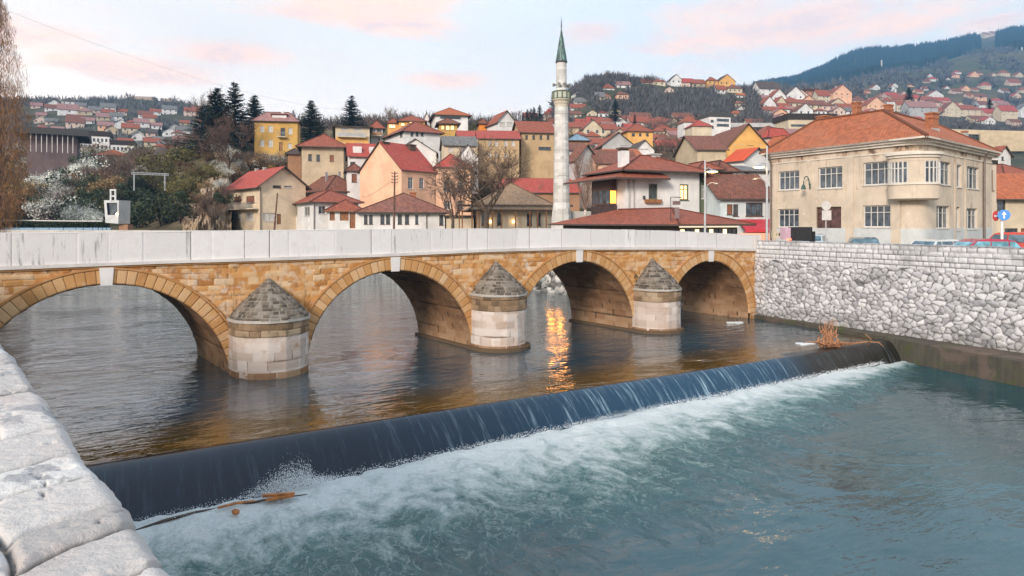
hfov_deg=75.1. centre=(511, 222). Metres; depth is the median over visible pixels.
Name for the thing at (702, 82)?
house
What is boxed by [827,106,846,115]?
house
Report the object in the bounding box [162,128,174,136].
house
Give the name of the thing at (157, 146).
house
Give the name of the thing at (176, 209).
shrub
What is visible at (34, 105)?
house
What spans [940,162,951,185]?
window
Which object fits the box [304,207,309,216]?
window
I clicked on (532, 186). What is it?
long building
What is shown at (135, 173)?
bare bush
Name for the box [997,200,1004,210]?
window
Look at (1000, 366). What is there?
bank ledge
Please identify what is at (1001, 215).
traffic sign
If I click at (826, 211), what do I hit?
traffic sign
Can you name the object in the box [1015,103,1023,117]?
house
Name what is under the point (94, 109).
house
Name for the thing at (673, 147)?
bare bush
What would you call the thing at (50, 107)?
house
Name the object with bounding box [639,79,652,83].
house
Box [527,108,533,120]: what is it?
conifer
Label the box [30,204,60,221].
bare bush
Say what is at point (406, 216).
window
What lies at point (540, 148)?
window
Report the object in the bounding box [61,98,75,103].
house
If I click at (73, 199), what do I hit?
shrub
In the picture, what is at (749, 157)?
house
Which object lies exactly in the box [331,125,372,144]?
house
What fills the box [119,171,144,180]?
shrub
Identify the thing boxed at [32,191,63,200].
bare bush
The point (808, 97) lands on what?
house
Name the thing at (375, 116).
bare tree
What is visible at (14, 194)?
shrub
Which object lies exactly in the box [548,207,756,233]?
restaurant
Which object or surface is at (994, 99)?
house
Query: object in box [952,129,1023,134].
retaining wall
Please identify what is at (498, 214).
window
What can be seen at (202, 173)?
shrub
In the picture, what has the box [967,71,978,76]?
house
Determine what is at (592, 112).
house
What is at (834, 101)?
house
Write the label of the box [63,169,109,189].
shrub
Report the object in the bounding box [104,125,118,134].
house
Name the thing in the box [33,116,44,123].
house
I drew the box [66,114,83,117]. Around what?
house
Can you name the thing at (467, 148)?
house
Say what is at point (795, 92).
house
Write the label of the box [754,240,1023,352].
embankment wall
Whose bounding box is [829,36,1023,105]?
mountain
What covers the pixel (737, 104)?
house
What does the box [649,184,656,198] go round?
window
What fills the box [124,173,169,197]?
shrub
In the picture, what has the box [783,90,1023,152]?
wood
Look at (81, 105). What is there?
house
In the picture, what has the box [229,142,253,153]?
shrub
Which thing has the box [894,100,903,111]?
house
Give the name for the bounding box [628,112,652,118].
house
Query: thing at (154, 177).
shrub
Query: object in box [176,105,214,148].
conifer
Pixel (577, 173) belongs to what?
birch tree
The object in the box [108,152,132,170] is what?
bare bush
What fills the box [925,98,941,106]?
house
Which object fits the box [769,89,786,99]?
house
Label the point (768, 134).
house
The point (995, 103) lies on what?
house
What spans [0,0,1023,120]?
sky
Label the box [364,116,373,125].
bare tree
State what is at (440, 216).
window
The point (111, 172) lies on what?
bare bush
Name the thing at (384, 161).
house
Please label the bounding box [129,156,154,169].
bare bush
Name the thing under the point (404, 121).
house
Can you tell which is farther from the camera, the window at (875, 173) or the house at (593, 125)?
the house at (593, 125)
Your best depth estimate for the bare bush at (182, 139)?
191.93 m
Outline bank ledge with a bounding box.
[754,314,1023,386]
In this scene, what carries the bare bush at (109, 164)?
on the ground
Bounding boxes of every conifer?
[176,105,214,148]
[183,88,247,153]
[213,82,253,148]
[238,95,263,143]
[300,100,327,142]
[302,121,326,139]
[330,96,368,136]
[524,109,529,120]
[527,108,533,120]
[532,108,537,120]
[536,106,545,121]
[608,100,621,123]
[904,88,913,100]
[985,99,992,109]
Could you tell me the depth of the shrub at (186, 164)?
146.85 m
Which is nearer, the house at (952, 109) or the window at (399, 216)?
the window at (399, 216)
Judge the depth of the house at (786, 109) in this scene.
347.74 m
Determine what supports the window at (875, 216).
in the corner building at (886, 174)
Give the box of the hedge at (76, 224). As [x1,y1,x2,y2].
[2,221,109,227]
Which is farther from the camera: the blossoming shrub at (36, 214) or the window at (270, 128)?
the window at (270, 128)
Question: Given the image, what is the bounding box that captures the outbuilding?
[444,215,475,228]
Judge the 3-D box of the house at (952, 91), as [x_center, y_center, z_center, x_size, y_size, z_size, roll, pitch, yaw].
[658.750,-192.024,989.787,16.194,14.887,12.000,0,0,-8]
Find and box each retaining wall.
[731,123,773,126]
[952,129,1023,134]
[979,133,1023,150]
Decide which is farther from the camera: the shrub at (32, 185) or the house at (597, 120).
the house at (597, 120)
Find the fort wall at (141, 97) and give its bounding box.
[134,96,157,100]
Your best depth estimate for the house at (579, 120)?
312.64 m
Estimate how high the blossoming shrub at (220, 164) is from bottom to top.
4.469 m
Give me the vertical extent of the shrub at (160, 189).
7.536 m
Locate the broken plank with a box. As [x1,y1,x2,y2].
[262,492,294,501]
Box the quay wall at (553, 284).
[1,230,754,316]
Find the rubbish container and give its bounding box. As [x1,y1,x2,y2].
[788,227,814,241]
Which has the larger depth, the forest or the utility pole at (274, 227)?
the forest
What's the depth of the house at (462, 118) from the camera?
179.47 m
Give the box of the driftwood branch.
[217,500,254,508]
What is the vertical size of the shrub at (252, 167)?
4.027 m
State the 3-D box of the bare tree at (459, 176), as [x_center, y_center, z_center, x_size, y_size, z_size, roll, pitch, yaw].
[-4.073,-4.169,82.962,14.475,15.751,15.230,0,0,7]
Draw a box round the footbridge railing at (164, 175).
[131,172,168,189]
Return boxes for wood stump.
[231,509,239,514]
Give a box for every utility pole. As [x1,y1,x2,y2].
[273,193,277,229]
[392,171,397,228]
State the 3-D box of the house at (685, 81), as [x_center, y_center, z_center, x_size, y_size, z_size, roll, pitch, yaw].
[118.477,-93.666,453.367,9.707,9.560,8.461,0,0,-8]
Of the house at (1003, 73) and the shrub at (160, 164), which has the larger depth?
the house at (1003, 73)
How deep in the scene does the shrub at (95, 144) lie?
249.17 m
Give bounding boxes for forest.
[752,24,1023,88]
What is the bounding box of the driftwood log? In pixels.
[136,494,306,529]
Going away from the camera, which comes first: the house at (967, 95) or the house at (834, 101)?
the house at (834, 101)
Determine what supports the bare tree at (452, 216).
on the ground
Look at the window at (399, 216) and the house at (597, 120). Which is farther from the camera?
the house at (597, 120)
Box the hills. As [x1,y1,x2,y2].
[1,84,1023,168]
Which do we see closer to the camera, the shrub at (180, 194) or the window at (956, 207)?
the window at (956, 207)
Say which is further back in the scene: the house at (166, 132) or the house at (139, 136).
the house at (166, 132)
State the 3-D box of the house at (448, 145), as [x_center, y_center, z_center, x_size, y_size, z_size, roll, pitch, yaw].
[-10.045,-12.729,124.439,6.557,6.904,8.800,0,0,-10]
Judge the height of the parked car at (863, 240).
1.415 m
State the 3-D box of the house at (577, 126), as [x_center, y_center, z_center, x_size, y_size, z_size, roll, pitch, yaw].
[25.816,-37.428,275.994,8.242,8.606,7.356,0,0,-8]
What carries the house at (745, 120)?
on the hills
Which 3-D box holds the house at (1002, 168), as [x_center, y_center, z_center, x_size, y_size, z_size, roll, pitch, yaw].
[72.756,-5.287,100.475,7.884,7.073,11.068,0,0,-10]
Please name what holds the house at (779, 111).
on the hills
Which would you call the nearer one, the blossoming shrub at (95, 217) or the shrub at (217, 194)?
the shrub at (217, 194)
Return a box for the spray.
[134,359,882,522]
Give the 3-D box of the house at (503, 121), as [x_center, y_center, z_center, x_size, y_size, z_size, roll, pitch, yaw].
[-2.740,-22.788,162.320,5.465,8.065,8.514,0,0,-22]
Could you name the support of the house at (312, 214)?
on the ground
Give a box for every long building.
[499,178,580,210]
[772,113,836,128]
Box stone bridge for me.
[0,228,760,379]
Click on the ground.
(176, 225)
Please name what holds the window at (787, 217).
in the corner building at (886, 174)
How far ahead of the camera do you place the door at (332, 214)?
96.76 m
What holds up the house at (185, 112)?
on the hills
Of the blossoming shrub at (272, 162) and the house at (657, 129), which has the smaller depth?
the blossoming shrub at (272, 162)
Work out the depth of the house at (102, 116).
480.54 m
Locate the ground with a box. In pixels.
[2,125,675,229]
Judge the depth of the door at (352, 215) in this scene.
97.33 m
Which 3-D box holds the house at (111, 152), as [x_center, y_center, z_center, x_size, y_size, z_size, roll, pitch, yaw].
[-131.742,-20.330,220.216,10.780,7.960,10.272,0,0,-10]
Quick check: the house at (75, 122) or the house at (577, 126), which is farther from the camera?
the house at (75, 122)
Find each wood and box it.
[0,92,246,164]
[241,110,570,130]
[547,70,776,128]
[753,43,1023,115]
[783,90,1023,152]
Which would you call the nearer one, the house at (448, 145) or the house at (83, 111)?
the house at (448, 145)
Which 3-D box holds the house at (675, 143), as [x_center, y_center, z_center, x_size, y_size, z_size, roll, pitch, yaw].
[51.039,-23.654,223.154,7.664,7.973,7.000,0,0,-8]
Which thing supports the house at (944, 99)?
on the mountain
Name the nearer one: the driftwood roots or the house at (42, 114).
the driftwood roots
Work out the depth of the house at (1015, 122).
646.43 m
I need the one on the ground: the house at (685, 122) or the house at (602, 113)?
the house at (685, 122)
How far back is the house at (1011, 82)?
1110.68 m
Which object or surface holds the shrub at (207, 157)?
on the ground
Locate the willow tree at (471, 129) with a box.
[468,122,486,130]
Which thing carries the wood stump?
on the water at (902, 468)
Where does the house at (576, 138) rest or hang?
on the ground
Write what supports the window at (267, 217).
in the house at (257, 190)
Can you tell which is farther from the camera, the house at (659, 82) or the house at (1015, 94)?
the house at (1015, 94)
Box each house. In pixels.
[30,102,43,108]
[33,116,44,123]
[35,112,47,116]
[44,104,56,111]
[44,118,58,124]
[46,99,57,104]
[57,103,78,114]
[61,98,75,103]
[65,117,85,128]
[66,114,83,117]
[74,102,86,108]
[76,107,92,114]
[81,117,94,123]
[87,106,101,112]
[90,149,126,166]
[95,112,110,120]
[97,121,113,130]
[100,102,116,111]
[101,109,114,112]
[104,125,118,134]
[109,112,123,120]
[114,119,125,128]
[117,108,127,114]
[117,138,133,140]
[121,123,139,133]
[130,132,145,140]
[133,118,149,127]
[137,110,152,117]
[142,114,156,122]
[143,137,160,146]
[145,129,158,136]
[149,108,160,114]
[150,122,162,129]
[152,136,165,140]
[152,143,163,149]
[153,148,178,158]
[161,105,176,113]
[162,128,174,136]
[168,123,177,129]
[171,130,185,135]
[171,136,186,142]
[175,126,191,133]
[179,120,189,125]
[183,107,198,115]
[223,166,311,229]
[251,112,302,167]
[292,190,364,229]
[295,133,345,185]
[306,171,349,195]
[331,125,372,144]
[343,163,359,206]
[345,143,375,166]
[357,141,437,207]
[369,120,385,143]
[381,121,444,161]
[396,115,427,128]
[407,138,438,165]
[424,111,430,126]
[428,107,471,130]
[433,153,470,214]
[434,118,460,136]
[439,136,478,159]
[455,130,476,154]
[458,144,479,195]
[475,118,488,129]
[475,130,521,183]
[484,110,514,130]
[512,121,553,177]
[563,147,712,214]
[568,104,586,110]
[568,122,584,133]
[569,111,581,117]
[569,131,585,137]
[569,133,591,143]
[569,143,584,154]
[569,144,595,208]
[572,97,587,103]
[574,119,589,121]
[579,119,603,137]
[584,131,601,137]
[585,109,597,115]
[587,150,635,208]
[588,138,605,147]
[590,118,612,123]
[592,132,632,149]
[594,92,605,99]
[597,111,609,116]
[599,124,616,135]
[600,121,616,126]
[600,149,641,155]
[603,83,614,89]
[605,128,623,136]
[614,81,630,87]
[614,92,629,99]
[614,117,627,126]
[616,115,629,120]
[621,123,640,126]
[621,123,654,146]
[626,116,650,125]
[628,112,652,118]
[631,140,656,154]
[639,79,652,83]
[643,119,661,126]
[649,124,668,129]
[652,79,665,85]
[653,127,664,133]
[653,134,666,139]
[653,140,676,153]
[655,137,678,139]
[662,86,673,91]
[664,118,677,127]
[664,128,676,131]
[665,131,681,138]
[667,74,681,86]
[670,112,694,120]
[672,135,729,164]
[676,116,695,137]
[681,78,692,86]
[684,120,712,135]
[690,79,705,86]
[699,174,769,233]
[705,77,718,87]
[709,160,740,173]
[713,85,726,93]
[714,123,768,157]
[718,74,735,87]
[724,147,769,186]
[726,84,742,92]
[733,101,745,106]
[733,166,769,185]
[734,93,745,97]
[743,119,764,127]
[752,81,781,94]
[757,126,770,135]
[759,96,776,106]
[760,106,775,112]
[761,127,789,141]
[767,135,786,145]
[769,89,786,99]
[770,108,787,115]
[774,96,786,102]
[775,106,790,112]
[776,103,790,107]
[783,86,805,98]
[785,99,806,105]
[785,129,797,133]
[790,103,814,113]
[803,89,819,95]
[803,95,814,99]
[805,100,824,109]
[811,90,830,101]
[813,108,826,113]
[820,102,835,110]
[827,98,844,104]
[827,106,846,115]
[829,85,851,103]
[834,103,851,106]
[842,107,851,114]
[852,96,865,101]
[861,97,884,110]
[868,84,880,89]
[881,92,897,97]
[881,97,895,111]
[888,85,896,92]
[888,95,907,100]
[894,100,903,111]
[900,101,938,119]
[902,94,920,100]
[912,89,923,93]
[920,96,933,100]
[924,90,943,96]
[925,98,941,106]
[933,97,950,101]
[938,108,944,115]
[940,101,960,116]
[947,88,962,93]
[951,73,958,77]
[958,85,969,91]
[958,105,980,116]
[963,93,971,97]
[965,115,987,122]
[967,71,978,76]
[969,93,986,100]
[974,101,991,107]
[976,82,991,89]
[977,116,995,124]
[980,108,994,117]
[991,98,1003,103]
[992,105,1018,121]
[992,145,1014,165]
[992,160,997,234]
[993,101,1010,107]
[996,70,1009,76]
[996,164,1023,173]
[996,173,1023,232]
[997,88,1010,92]
[1004,79,1020,85]
[1006,119,1021,125]
[1009,92,1020,97]
[1012,72,1022,76]
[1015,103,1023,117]
[1016,87,1023,92]
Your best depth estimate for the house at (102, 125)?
426.46 m
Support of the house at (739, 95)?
on the hills
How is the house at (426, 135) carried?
on the ground
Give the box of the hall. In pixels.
[12,126,91,180]
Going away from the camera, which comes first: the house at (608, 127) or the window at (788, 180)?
the window at (788, 180)
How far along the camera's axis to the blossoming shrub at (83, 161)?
181.89 m
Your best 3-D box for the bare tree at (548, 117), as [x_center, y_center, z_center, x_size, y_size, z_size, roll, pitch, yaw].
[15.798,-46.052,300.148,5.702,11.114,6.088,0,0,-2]
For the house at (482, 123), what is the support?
on the ground
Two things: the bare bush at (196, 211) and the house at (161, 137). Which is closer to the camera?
the bare bush at (196, 211)
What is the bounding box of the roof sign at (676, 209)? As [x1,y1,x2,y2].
[670,197,681,220]
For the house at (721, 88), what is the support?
on the hills
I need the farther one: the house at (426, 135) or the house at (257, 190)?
the house at (426, 135)
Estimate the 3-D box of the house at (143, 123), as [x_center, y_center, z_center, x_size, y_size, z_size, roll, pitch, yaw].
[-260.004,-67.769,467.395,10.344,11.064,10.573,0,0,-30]
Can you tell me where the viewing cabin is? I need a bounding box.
[104,189,132,229]
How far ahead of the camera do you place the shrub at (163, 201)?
127.24 m
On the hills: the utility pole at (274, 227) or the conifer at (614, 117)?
the conifer at (614, 117)
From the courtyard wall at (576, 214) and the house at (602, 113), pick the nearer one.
the courtyard wall at (576, 214)
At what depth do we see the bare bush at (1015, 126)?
439.53 m
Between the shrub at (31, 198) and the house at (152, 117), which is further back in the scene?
the house at (152, 117)
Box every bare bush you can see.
[3,168,39,183]
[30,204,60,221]
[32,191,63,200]
[53,177,86,195]
[55,186,75,201]
[82,150,114,164]
[85,164,120,177]
[88,169,118,186]
[98,152,130,173]
[100,164,137,179]
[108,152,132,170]
[110,154,137,171]
[120,166,156,181]
[124,147,154,164]
[127,151,154,169]
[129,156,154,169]
[130,145,153,154]
[132,145,155,160]
[171,133,198,147]
[188,207,201,218]
[196,195,213,208]
[206,202,228,219]
[218,185,235,198]
[238,149,261,168]
[242,150,265,167]
[259,153,274,168]
[263,155,282,167]
[273,150,287,167]
[642,119,658,129]
[653,140,673,153]
[656,115,676,127]
[657,132,674,136]
[657,137,680,153]
[957,119,977,128]
[1005,124,1023,130]
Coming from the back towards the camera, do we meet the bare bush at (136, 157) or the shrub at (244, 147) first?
the bare bush at (136, 157)
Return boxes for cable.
[1,8,351,110]
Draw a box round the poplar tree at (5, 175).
[0,0,35,232]
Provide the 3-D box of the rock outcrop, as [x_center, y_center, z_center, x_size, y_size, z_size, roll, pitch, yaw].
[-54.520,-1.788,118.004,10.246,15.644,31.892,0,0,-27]
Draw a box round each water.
[0,273,873,464]
[133,361,1023,575]
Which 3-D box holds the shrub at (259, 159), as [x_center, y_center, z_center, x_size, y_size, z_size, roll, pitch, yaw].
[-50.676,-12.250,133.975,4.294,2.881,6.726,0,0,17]
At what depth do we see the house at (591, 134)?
220.15 m
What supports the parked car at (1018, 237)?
on the ground
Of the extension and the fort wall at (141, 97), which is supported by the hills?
the fort wall at (141, 97)
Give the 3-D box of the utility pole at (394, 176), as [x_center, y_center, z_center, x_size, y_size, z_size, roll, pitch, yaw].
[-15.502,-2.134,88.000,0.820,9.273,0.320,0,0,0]
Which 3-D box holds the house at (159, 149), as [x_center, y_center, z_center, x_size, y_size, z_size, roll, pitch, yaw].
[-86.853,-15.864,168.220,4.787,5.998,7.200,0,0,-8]
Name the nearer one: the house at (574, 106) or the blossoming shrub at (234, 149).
the blossoming shrub at (234, 149)
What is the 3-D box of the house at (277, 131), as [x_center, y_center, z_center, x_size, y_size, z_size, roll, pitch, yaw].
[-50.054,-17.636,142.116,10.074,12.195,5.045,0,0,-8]
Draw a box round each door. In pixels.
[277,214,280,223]
[279,142,282,150]
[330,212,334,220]
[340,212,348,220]
[350,212,354,227]
[817,207,840,227]
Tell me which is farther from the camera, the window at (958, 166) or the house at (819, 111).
the house at (819, 111)
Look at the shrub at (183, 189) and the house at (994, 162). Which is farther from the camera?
the shrub at (183, 189)
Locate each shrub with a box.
[2,189,30,201]
[3,173,56,198]
[3,197,45,221]
[3,199,35,221]
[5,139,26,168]
[8,179,52,198]
[13,193,46,217]
[15,144,100,173]
[21,194,83,221]
[24,164,86,196]
[33,180,74,199]
[36,199,87,219]
[39,171,103,195]
[39,177,79,195]
[45,166,81,181]
[57,202,104,221]
[61,194,90,207]
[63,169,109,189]
[64,154,123,178]
[64,203,104,220]
[64,203,104,221]
[68,155,111,168]
[72,197,104,219]
[74,176,126,195]
[74,186,113,205]
[80,140,112,153]
[80,145,104,157]
[89,171,127,191]
[90,193,108,206]
[100,192,132,206]
[115,182,156,194]
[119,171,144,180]
[120,142,152,153]
[120,201,161,227]
[122,187,164,217]
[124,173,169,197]
[134,148,190,170]
[134,151,182,177]
[134,196,180,213]
[135,162,191,190]
[135,191,179,225]
[153,169,200,200]
[156,145,191,160]
[164,183,200,198]
[166,202,196,222]
[170,174,207,192]
[173,191,200,204]
[174,161,194,169]
[175,143,208,160]
[175,165,198,173]
[186,164,216,181]
[187,192,206,202]
[194,153,218,161]
[197,180,213,191]
[200,163,220,173]
[205,168,230,179]
[209,160,236,173]
[211,143,240,157]
[211,179,229,188]
[212,191,242,205]
[215,149,237,162]
[215,166,234,178]
[220,166,240,182]
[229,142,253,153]
[230,150,253,159]
[230,157,252,170]
[236,162,270,170]
[245,156,267,168]
[254,152,287,166]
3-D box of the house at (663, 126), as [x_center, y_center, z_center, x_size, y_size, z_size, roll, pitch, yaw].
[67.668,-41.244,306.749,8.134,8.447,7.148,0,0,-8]
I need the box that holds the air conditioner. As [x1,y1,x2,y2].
[771,231,779,237]
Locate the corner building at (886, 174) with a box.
[759,101,1002,244]
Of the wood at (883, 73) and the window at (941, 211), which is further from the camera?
the wood at (883, 73)
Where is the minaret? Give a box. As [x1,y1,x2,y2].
[551,18,570,228]
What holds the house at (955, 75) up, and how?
on the mountain
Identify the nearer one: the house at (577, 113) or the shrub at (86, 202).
the shrub at (86, 202)
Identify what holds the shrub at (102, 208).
on the ground
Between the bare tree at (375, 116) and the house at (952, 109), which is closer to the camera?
the bare tree at (375, 116)
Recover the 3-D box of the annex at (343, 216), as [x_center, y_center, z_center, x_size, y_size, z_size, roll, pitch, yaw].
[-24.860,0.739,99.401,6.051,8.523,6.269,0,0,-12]
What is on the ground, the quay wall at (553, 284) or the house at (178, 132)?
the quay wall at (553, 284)
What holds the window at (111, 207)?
in the viewing cabin
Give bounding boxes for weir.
[85,339,900,521]
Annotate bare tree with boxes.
[79,164,94,175]
[159,135,195,153]
[185,109,258,178]
[186,87,223,126]
[189,185,230,229]
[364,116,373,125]
[372,114,381,121]
[382,107,398,119]
[417,130,538,228]
[433,169,483,228]
[543,110,552,121]
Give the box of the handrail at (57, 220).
[9,220,101,221]
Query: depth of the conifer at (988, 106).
429.72 m
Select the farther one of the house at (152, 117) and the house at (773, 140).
the house at (152, 117)
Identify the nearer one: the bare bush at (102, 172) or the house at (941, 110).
the bare bush at (102, 172)
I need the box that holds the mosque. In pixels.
[458,182,572,228]
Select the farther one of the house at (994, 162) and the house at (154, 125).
the house at (154, 125)
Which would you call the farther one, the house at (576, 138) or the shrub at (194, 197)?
the house at (576, 138)
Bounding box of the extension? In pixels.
[688,161,726,212]
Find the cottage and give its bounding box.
[354,192,451,228]
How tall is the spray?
1.167 m
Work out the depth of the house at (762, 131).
173.60 m
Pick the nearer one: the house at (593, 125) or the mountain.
the house at (593, 125)
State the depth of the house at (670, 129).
288.02 m
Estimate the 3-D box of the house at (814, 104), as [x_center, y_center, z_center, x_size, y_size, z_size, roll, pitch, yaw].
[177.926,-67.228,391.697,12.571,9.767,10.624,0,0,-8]
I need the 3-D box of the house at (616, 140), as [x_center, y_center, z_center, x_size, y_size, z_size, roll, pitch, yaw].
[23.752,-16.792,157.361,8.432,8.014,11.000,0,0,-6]
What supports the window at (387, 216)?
in the cottage
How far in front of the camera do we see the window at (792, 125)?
215.30 m
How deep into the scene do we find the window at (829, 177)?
57.24 m
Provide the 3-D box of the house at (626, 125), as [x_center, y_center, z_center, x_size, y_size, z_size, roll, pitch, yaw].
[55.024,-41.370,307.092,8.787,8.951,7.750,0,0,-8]
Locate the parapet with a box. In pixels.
[0,345,169,575]
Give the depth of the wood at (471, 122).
236.37 m
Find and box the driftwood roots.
[805,319,883,347]
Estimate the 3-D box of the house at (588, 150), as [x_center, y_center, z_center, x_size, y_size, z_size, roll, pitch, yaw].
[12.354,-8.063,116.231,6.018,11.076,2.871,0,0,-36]
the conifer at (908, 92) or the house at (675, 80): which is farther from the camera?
the house at (675, 80)
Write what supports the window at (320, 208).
in the house at (312, 214)
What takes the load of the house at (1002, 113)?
on the hills
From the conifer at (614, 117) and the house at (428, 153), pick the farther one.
the conifer at (614, 117)
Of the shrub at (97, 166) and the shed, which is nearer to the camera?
the shed
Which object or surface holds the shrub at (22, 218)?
on the ground
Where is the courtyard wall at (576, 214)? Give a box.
[570,211,590,218]
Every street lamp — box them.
[704,160,717,231]
[752,146,767,239]
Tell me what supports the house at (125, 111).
on the hills
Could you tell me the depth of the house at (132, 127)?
417.01 m
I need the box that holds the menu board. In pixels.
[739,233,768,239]
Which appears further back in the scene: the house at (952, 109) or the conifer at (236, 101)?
the house at (952, 109)
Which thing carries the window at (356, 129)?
in the house at (351, 134)
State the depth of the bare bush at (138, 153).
192.74 m
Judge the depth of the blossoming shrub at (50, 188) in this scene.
148.42 m
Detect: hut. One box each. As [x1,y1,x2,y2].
[980,32,989,37]
[989,31,995,36]
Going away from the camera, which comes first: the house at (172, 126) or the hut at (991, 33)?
the house at (172, 126)
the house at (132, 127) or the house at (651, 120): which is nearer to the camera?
the house at (651, 120)
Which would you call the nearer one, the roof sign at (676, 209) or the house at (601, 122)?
the roof sign at (676, 209)
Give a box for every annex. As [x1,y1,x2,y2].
[323,199,360,228]
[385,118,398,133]
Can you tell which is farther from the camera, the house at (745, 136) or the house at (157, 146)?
the house at (157, 146)
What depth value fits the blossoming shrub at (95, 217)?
121.14 m
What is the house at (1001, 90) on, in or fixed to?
on the mountain
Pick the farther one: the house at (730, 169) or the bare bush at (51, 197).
the bare bush at (51, 197)
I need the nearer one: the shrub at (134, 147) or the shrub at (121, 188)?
the shrub at (121, 188)
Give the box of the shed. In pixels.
[284,148,301,179]
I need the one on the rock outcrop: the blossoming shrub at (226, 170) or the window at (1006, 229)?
the blossoming shrub at (226, 170)
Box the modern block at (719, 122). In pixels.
[697,112,730,135]
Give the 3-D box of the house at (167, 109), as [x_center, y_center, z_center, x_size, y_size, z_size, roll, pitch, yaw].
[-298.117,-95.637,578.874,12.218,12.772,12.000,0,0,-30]
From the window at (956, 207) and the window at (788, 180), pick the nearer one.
the window at (956, 207)
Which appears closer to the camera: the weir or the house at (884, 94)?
the weir
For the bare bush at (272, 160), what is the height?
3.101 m
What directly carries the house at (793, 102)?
on the hills
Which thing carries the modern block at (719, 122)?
on the ground
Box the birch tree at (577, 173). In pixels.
[570,142,602,215]
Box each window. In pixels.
[107,203,116,214]
[234,213,241,220]
[246,213,252,220]
[247,196,253,203]
[263,213,274,221]
[268,126,272,131]
[268,140,272,146]
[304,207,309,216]
[318,206,325,214]
[351,174,356,182]
[354,127,360,131]
[364,215,367,224]
[369,215,372,224]
[380,215,384,224]
[386,215,390,224]
[397,215,401,224]
[405,215,409,224]
[408,177,413,189]
[415,215,418,224]
[419,178,423,188]
[439,215,443,225]
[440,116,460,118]
[497,213,500,225]
[527,214,531,225]
[538,213,540,225]
[539,147,550,149]
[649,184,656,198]
[679,184,689,200]
[701,185,703,198]
[717,119,728,121]
[717,124,728,126]
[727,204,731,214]
[733,204,738,216]
[745,203,763,216]
[777,170,799,190]
[777,209,798,227]
[791,124,806,126]
[817,166,842,189]
[861,205,890,227]
[863,161,887,185]
[936,206,950,228]
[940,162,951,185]
[956,207,960,230]
[957,165,961,187]
[967,166,979,189]
[967,208,978,229]
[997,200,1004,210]
[1005,228,1016,231]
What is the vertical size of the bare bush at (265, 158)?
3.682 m
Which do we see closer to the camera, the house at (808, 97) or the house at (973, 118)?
the house at (808, 97)
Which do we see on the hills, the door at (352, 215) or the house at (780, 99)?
the house at (780, 99)
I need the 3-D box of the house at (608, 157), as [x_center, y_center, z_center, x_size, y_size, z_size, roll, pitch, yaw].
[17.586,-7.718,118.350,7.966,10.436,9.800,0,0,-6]
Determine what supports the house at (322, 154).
on the ground
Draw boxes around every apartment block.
[80,131,113,151]
[110,140,136,152]
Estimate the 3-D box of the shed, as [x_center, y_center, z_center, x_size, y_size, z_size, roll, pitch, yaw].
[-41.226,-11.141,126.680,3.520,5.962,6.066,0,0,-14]
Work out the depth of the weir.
20.67 m
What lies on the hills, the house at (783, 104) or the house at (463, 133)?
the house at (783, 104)
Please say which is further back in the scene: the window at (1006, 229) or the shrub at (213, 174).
the shrub at (213, 174)
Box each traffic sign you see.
[822,200,830,241]
[993,210,1010,238]
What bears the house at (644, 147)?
on the ground
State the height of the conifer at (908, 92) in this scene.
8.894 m
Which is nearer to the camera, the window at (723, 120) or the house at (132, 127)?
the window at (723, 120)
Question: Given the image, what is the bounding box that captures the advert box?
[780,228,790,239]
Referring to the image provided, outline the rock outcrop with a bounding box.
[182,173,230,229]
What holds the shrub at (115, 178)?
on the ground
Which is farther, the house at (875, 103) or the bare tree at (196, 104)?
the house at (875, 103)
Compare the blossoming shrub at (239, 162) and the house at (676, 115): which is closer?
the blossoming shrub at (239, 162)
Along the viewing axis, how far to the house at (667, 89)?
425.20 m
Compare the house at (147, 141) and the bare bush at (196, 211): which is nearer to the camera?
the bare bush at (196, 211)
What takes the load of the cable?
on the ground
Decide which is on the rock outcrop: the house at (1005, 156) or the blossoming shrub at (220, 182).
the blossoming shrub at (220, 182)
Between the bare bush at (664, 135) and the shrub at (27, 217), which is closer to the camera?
the shrub at (27, 217)
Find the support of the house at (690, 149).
on the ground
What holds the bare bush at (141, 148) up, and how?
on the ground
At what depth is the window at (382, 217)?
94.59 m
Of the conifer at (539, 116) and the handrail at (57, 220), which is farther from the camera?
the conifer at (539, 116)
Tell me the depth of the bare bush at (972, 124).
456.78 m
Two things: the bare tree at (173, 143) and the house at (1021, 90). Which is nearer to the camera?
the bare tree at (173, 143)
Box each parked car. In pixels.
[815,234,828,241]
[847,237,879,243]
[911,239,958,244]
[952,238,1022,247]
[989,232,1023,247]
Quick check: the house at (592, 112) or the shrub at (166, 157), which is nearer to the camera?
the shrub at (166, 157)
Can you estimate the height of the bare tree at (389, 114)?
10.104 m
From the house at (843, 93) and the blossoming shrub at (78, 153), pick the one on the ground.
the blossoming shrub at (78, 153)
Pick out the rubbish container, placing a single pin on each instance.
(802, 233)
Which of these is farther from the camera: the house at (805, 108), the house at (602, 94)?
the house at (602, 94)
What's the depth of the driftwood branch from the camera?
16.64 m
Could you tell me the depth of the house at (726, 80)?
449.93 m

